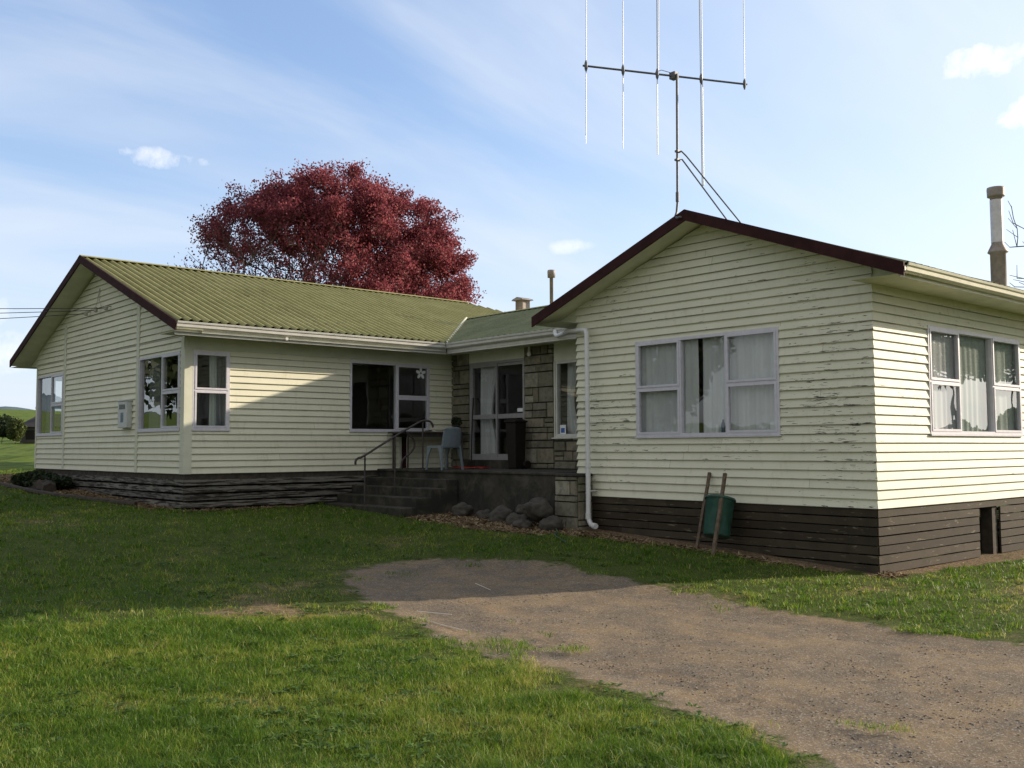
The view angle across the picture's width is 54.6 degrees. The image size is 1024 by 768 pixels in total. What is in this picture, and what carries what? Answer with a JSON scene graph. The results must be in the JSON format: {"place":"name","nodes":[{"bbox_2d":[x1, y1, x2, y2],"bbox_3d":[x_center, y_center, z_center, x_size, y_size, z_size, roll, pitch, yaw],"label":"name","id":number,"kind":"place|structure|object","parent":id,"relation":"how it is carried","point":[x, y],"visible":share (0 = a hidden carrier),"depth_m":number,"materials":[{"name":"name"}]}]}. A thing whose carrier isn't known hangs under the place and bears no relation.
{"place":"outdoors","nodes":[
{"label":"outdoors","id":0,"kind":"place"},
{"bbox_2d":[0,406,31,409],"bbox_3d":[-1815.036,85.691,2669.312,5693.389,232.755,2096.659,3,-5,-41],"label":"hills","id":1,"kind":"structure","parent":0,"point":[7,407],"depth_m":3350.97,"materials":[{"name":"green plant"}]},
{"bbox_2d":[20,407,60,442],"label":"farm building","id":2,"kind":"structure","parent":0,"point":[29,437],"depth_m":117.88,"materials":[{"name":"grey metal"}]},
{"bbox_2d":[26,430,34,439],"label":"window","id":3,"kind":"structure","parent":2,"relation":"in","point":[30,434],"depth_m":117.83,"materials":[{"name":"black glass"}]},
{"bbox_2d":[0,308,103,308],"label":"overhead wire","id":4,"kind":"object","parent":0,"point":[51,308],"visible":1,"depth_m":21.15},
{"bbox_2d":[0,409,1023,767],"bbox_3d":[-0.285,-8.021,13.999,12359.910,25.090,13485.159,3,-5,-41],"label":"ground","id":5,"kind":"structure","parent":0,"point":[612,595],"depth_m":8.95,"materials":[{"name":"green plant"}]},
{"bbox_2d":[0,414,23,442],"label":"tree","id":6,"kind":"object","parent":5,"relation":"on","point":[4,420],"visible":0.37,"depth_m":117.00,"materials":[{"name":"green plant"}]},
{"bbox_2d":[5,418,27,443],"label":"tree","id":7,"kind":"object","parent":5,"relation":"on","point":[16,428],"visible":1,"depth_m":111.44,"materials":[{"name":"green plant"}]},
{"bbox_2d":[167,157,486,303],"bbox_3d":[-6.783,-2.740,38.207,11.900,11.741,12.162,0,-4,-6],"label":"red tree","id":8,"kind":"object","parent":5,"relation":"on","point":[414,259],"visible":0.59,"depth_m":35.76,"materials":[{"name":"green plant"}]},
{"bbox_2d":[0,473,912,578],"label":"mulch","id":9,"kind":"object","parent":5,"relation":"on","point":[6,478],"visible":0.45,"depth_m":16.16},
{"bbox_2d":[10,470,57,486],"bbox_3d":[-10.633,2.127,22.140,1.034,0.432,1.060,3,-5,-41],"label":"shrub","id":10,"kind":"object","parent":9,"relation":"on","point":[20,479],"visible":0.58,"depth_m":21.79,"materials":[{"name":"green plant"}]},
{"bbox_2d":[29,479,56,491],"bbox_3d":[-9.912,2.188,21.031,0.867,0.342,0.374,-4,-5,43],"label":"rock","id":11,"kind":"object","parent":9,"relation":"on","point":[45,485],"visible":0.68,"depth_m":20.83,"materials":[{"name":"grey stone"}]},
{"bbox_2d":[24,475,78,489],"bbox_3d":[-10.002,2.154,21.600,1.053,0.369,1.108,0,-4,-5],"label":"shrub","id":12,"kind":"object","parent":9,"relation":"on","point":[63,482],"visible":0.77,"depth_m":21.38,"materials":[{"name":"green plant"}]},
{"bbox_2d":[0,482,137,505],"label":"garden edging","id":13,"kind":"object","parent":9,"relation":"on","point":[55,494],"visible":0.8,"depth_m":19.45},
{"bbox_2d":[452,502,473,516],"bbox_3d":[-0.856,2.233,17.515,0.382,0.288,0.378,3,-5,-41],"label":"rock","id":14,"kind":"object","parent":9,"relation":"on","point":[462,509],"visible":0.92,"depth_m":17.39,"materials":[{"name":"grey stone"}]},
{"bbox_2d":[474,509,490,518],"bbox_3d":[-0.494,2.305,17.205,0.323,0.269,0.349,-1,-4,5],"label":"rock","id":15,"kind":"object","parent":9,"relation":"on","point":[481,514],"visible":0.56,"depth_m":17.09,"materials":[{"name":"grey stone"}]},
{"bbox_2d":[488,505,512,522],"bbox_3d":[-0.173,2.245,16.790,0.453,0.396,0.465,0,-4,-10],"label":"rock","id":16,"kind":"object","parent":9,"relation":"on","point":[500,513],"visible":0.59,"depth_m":16.62,"materials":[{"name":"grey stone"}]},
{"bbox_2d":[505,512,529,525],"bbox_3d":[0.090,2.277,16.302,0.417,0.330,0.403,3,-5,-41],"label":"rock","id":17,"kind":"object","parent":9,"relation":"on","point":[511,518],"visible":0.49,"depth_m":16.22,"materials":[{"name":"grey stone"}]},
{"bbox_2d":[515,504,526,514],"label":"rock","id":18,"kind":"object","parent":17,"relation":"on","point":[519,509],"visible":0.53,"depth_m":16.34,"materials":[{"name":"grey stone"}]},
{"bbox_2d":[512,518,532,527],"bbox_3d":[0.180,2.295,15.992,0.328,0.253,0.328,-2,-4,19],"label":"rock","id":19,"kind":"object","parent":9,"relation":"on","point":[523,523],"visible":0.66,"depth_m":15.87,"materials":[{"name":"grey stone"}]},
{"bbox_2d":[524,497,552,520],"bbox_3d":[0.407,2.027,16.021,0.470,0.381,0.484,1,-4,-17],"label":"rock","id":20,"kind":"object","parent":19,"relation":"on","point":[538,508],"visible":0.96,"depth_m":15.85,"materials":[{"name":"grey stone"}]},
{"bbox_2d":[538,515,563,530],"bbox_3d":[0.617,2.243,15.676,0.399,0.326,0.402,0,-4,2],"label":"rock","id":21,"kind":"object","parent":9,"relation":"on","point":[552,522],"visible":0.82,"depth_m":15.55,"materials":[{"name":"grey stone"}]},
{"bbox_2d":[695,472,735,554],"bbox_3d":[2.780,1.817,13.836,0.742,1.152,0.614,3,-5,-41],"label":"wheelbarrow","id":22,"kind":"object","parent":9,"relation":"on","point":[717,510],"visible":0.98,"depth_m":13.70,"materials":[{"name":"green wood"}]},
{"bbox_2d":[322,467,627,529],"bbox_3d":[-0.580,2.184,18.188,3.238,1.195,5.731,3,-5,-41],"label":"porch","id":23,"kind":"object","parent":5,"relation":"on","point":[419,491],"visible":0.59,"depth_m":17.71,"materials":[{"name":"concrete"}]},
{"bbox_2d":[354,420,433,504],"bbox_3d":[-2.300,1.474,18.962,1.824,1.606,0.315,3,-5,-41],"label":"handrail","id":24,"kind":"object","parent":23,"relation":"on","point":[394,437],"visible":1,"depth_m":18.88,"materials":[{"name":"metal"}]},
{"bbox_2d":[388,431,467,468],"bbox_3d":[-1.730,1.366,20.531,1.570,0.750,0.680,3,-5,-41],"label":"table","id":25,"kind":"object","parent":23,"relation":"on","point":[426,434],"visible":0.64,"depth_m":20.21,"materials":[{"name":"brown wood"}]},
{"bbox_2d":[451,416,462,427],"bbox_3d":[-1.168,0.840,20.857,0.264,0.337,0.265,3,-5,-41],"label":"potted plant","id":26,"kind":"object","parent":25,"relation":"on","point":[456,422],"visible":0.92,"depth_m":20.80,"materials":[{"name":"green plant"}]},
{"bbox_2d":[425,427,463,469],"bbox_3d":[-1.273,1.227,18.849,0.520,0.806,0.585,3,-5,-41],"label":"garden chair","id":27,"kind":"object","parent":23,"relation":"on","point":[451,437],"visible":1,"depth_m":18.70,"materials":[{"name":"plastic"}]},
{"bbox_2d":[452,467,488,468],"bbox_3d":[-0.819,1.693,20.046,0.428,0.038,0.723,3,-5,-41],"label":"doormat","id":28,"kind":"object","parent":23,"relation":"on","point":[472,467],"visible":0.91,"depth_m":19.80,"materials":[{"name":"red fabric"}]},
{"bbox_2d":[466,398,475,466],"bbox_3d":[-0.860,0.992,20.490,0.186,1.458,0.804,0,-4,-5],"label":"broom","id":29,"kind":"object","parent":23,"relation":"on","point":[471,463],"visible":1,"depth_m":20.41,"materials":[{"name":"black plastic"}]},
{"bbox_2d":[504,419,530,468],"bbox_3d":[0.099,1.177,19.436,0.388,0.970,0.380,3,-5,-41],"label":"bin","id":30,"kind":"object","parent":23,"relation":"on","point":[515,432],"visible":1,"depth_m":19.33,"materials":[{"name":"black plastic"}]},
{"bbox_2d":[9,186,1023,573],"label":"weatherboard house","id":31,"kind":"structure","parent":5,"relation":"on","point":[325,388],"depth_m":15.97,"materials":[{"name":"wood"}]},
{"bbox_2d":[0,314,79,318],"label":"overhead wire","id":32,"kind":"object","parent":31,"relation":"attached to","point":[40,316],"visible":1,"depth_m":21.96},
{"bbox_2d":[46,378,50,432],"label":"curtain","id":33,"kind":"object","parent":31,"relation":"hanging from","point":[48,406],"visible":0.59,"depth_m":23.94,"materials":[{"name":"white fabric"}]},
{"bbox_2d":[36,372,63,435],"bbox_3d":[-10.807,0.499,23.243,0.108,1.433,1.974,3,-5,-41],"label":"window","id":34,"kind":"structure","parent":31,"relation":"in","point":[53,376],"depth_m":23.15,"materials":[{"name":"wood"}]},
{"bbox_2d":[11,310,93,312],"bbox_3d":[-19.879,-1.963,26.670,25.072,1.688,0.015,-2,-4,27],"label":"overhead wire","id":35,"kind":"object","parent":31,"relation":"attached to","point":[51,311],"visible":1,"depth_m":21.45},
{"bbox_2d":[149,358,166,427],"bbox_3d":[-6.781,0.209,18.963,0.080,1.430,0.762,3,-5,-41],"label":"curtain","id":36,"kind":"object","parent":31,"relation":"hanging from","point":[155,396],"visible":0.66,"depth_m":19.01,"materials":[{"name":"grey fabric"}]},
{"bbox_2d":[136,351,180,431],"bbox_3d":[-6.544,0.170,18.434,0.108,1.433,1.964,3,-5,-41],"label":"window","id":37,"kind":"structure","parent":31,"relation":"in","point":[164,391],"depth_m":18.30,"materials":[{"name":"wood"}]},
{"bbox_2d":[192,350,229,430],"bbox_3d":[-5.440,0.130,17.898,0.726,1.433,0.108,3,-5,-41],"label":"window","id":38,"kind":"structure","parent":31,"relation":"in","point":[226,390],"depth_m":17.87,"materials":[{"name":"metal"}]},
{"bbox_2d":[209,356,215,425],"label":"curtain","id":39,"kind":"object","parent":31,"relation":"hanging from","point":[212,410],"visible":0.84,"depth_m":18.08,"materials":[{"name":"grey fabric"}]},
{"bbox_2d":[215,356,225,425],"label":"curtain","id":40,"kind":"object","parent":31,"relation":"hanging from","point":[220,383],"visible":0.77,"depth_m":18.23,"materials":[{"name":"grey fabric"}]},
{"bbox_2d":[349,360,429,431],"bbox_3d":[-2.517,0.284,20.478,1.999,1.433,0.108,3,-5,-41],"label":"window","id":41,"kind":"structure","parent":31,"relation":"in","point":[397,397],"depth_m":20.58,"materials":[{"name":"wood"}]},
{"bbox_2d":[481,367,495,453],"bbox_3d":[-0.465,0.555,20.786,0.093,1.880,0.591,3,-5,-41],"label":"curtain","id":42,"kind":"object","parent":31,"relation":"hanging from","point":[488,430],"visible":0.93,"depth_m":20.81,"materials":[{"name":"white fabric"}]},
{"bbox_2d":[469,358,525,459],"bbox_3d":[-0.287,0.542,20.442,0.110,2.040,1.730,3,-5,-41],"label":"sliding door","id":43,"kind":"structure","parent":31,"relation":"in","point":[496,364],"depth_m":20.48,"materials":[{"name":"metal"}]},
{"bbox_2d":[551,360,576,438],"bbox_3d":[1.173,0.286,18.736,0.160,1.487,1.080,3,-5,-41],"label":"window","id":44,"kind":"structure","parent":31,"relation":"in","point":[560,429],"depth_m":19.06,"materials":[{"name":"white wood"}]},
{"bbox_2d":[567,363,577,433],"bbox_3d":[1.184,0.274,19.032,0.073,1.380,0.346,3,-5,-41],"label":"curtain","id":45,"kind":"object","parent":31,"relation":"hanging from","point":[572,424],"visible":0.88,"depth_m":19.07,"materials":[{"name":"white fabric"}]},
{"bbox_2d":[583,0,746,222],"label":"tv antenna","id":46,"kind":"object","parent":31,"relation":"attached to","point":[673,75],"visible":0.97,"depth_m":14.76,"materials":[{"name":"metal"}]},
{"bbox_2d":[641,339,698,432],"bbox_3d":[2.400,0.085,15.105,0.038,1.520,1.127,3,-5,-41],"label":"curtain","id":47,"kind":"object","parent":31,"relation":"hanging from","point":[659,408],"visible":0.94,"depth_m":15.13,"materials":[{"name":"white fabric"}]},
{"bbox_2d":[635,326,783,437],"bbox_3d":[2.817,0.029,14.531,0.108,1.505,2.614,3,-5,-41],"label":"window","id":48,"kind":"structure","parent":31,"relation":"in","point":[680,387],"depth_m":14.39,"materials":[{"name":"wood"}]},
{"bbox_2d":[716,424,719,432],"bbox_3d":[2.984,0.646,14.376,0.062,0.120,0.060,3,-5,-41],"label":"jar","id":49,"kind":"object","parent":31,"relation":"on","point":[717,428],"visible":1,"depth_m":14.35,"materials":[{"name":"glass"}]},
{"bbox_2d":[721,418,724,431],"bbox_3d":[3.047,0.592,14.301,0.058,0.214,0.057,3,-5,-41],"label":"bottle","id":50,"kind":"object","parent":31,"relation":"on","point":[723,427],"visible":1,"depth_m":14.28,"materials":[{"name":"glass"}]},
{"bbox_2d":[703,333,774,432],"bbox_3d":[3.279,0.020,14.158,0.042,1.520,1.372,3,-5,-41],"label":"curtain","id":51,"kind":"object","parent":31,"relation":"hanging from","point":[752,357],"visible":0.72,"depth_m":14.17,"materials":[{"name":"white fabric"}]},
{"bbox_2d":[770,421,774,429],"bbox_3d":[3.607,0.586,13.655,0.010,0.138,0.110,3,-5,-41],"label":"card","id":52,"kind":"object","parent":31,"relation":"on","point":[772,425],"visible":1,"depth_m":13.66,"materials":[{"name":"white paper"}]},
{"bbox_2d":[931,332,955,428],"bbox_3d":[5.984,-0.012,13.849,0.932,1.520,0.021,3,-5,-41],"label":"curtain","id":53,"kind":"object","parent":31,"relation":"hanging from","point":[943,395],"visible":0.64,"depth_m":13.91,"materials":[{"name":"white fabric"}]},
{"bbox_2d":[959,335,987,431],"bbox_3d":[6.714,0.028,14.517,1.152,1.520,0.022,3,-5,-41],"label":"curtain","id":54,"kind":"object","parent":31,"relation":"hanging from","point":[974,406],"visible":0.74,"depth_m":14.59,"materials":[{"name":"white fabric"}]},
{"bbox_2d":[926,325,1023,436],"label":"window","id":55,"kind":"structure","parent":31,"relation":"in","point":[992,386],"depth_m":14.77,"materials":[{"name":"wood"}]},
{"bbox_2d":[985,342,1014,429],"bbox_3d":[7.490,0.068,15.193,1.012,1.520,0.020,3,-5,-41],"label":"curtain","id":56,"kind":"object","parent":31,"relation":"hanging from","point":[1005,406],"visible":0.64,"depth_m":15.27,"materials":[{"name":"white fabric"}]},
{"bbox_2d":[1006,201,1023,286],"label":"bare tree","id":57,"kind":"object","parent":5,"relation":"on","point":[1015,242],"visible":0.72,"depth_m":34.34,"materials":[{"name":"grey plant"}]},
{"bbox_2d":[0,468,1023,767],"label":"lawn grass","id":58,"kind":"structure","parent":0,"point":[174,640],"depth_m":6.92,"materials":[{"name":"green plant"}]},
{"bbox_2d":[0,0,1023,410],"label":"sky","id":59,"kind":"structure","parent":0,"point":[881,127],"materials":[{"name":"blue"}]},
{"bbox_2d":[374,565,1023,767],"bbox_3d":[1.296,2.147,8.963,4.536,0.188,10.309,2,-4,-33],"label":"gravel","id":60,"kind":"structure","parent":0,"point":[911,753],"depth_m":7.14,"materials":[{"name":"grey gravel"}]}
]}

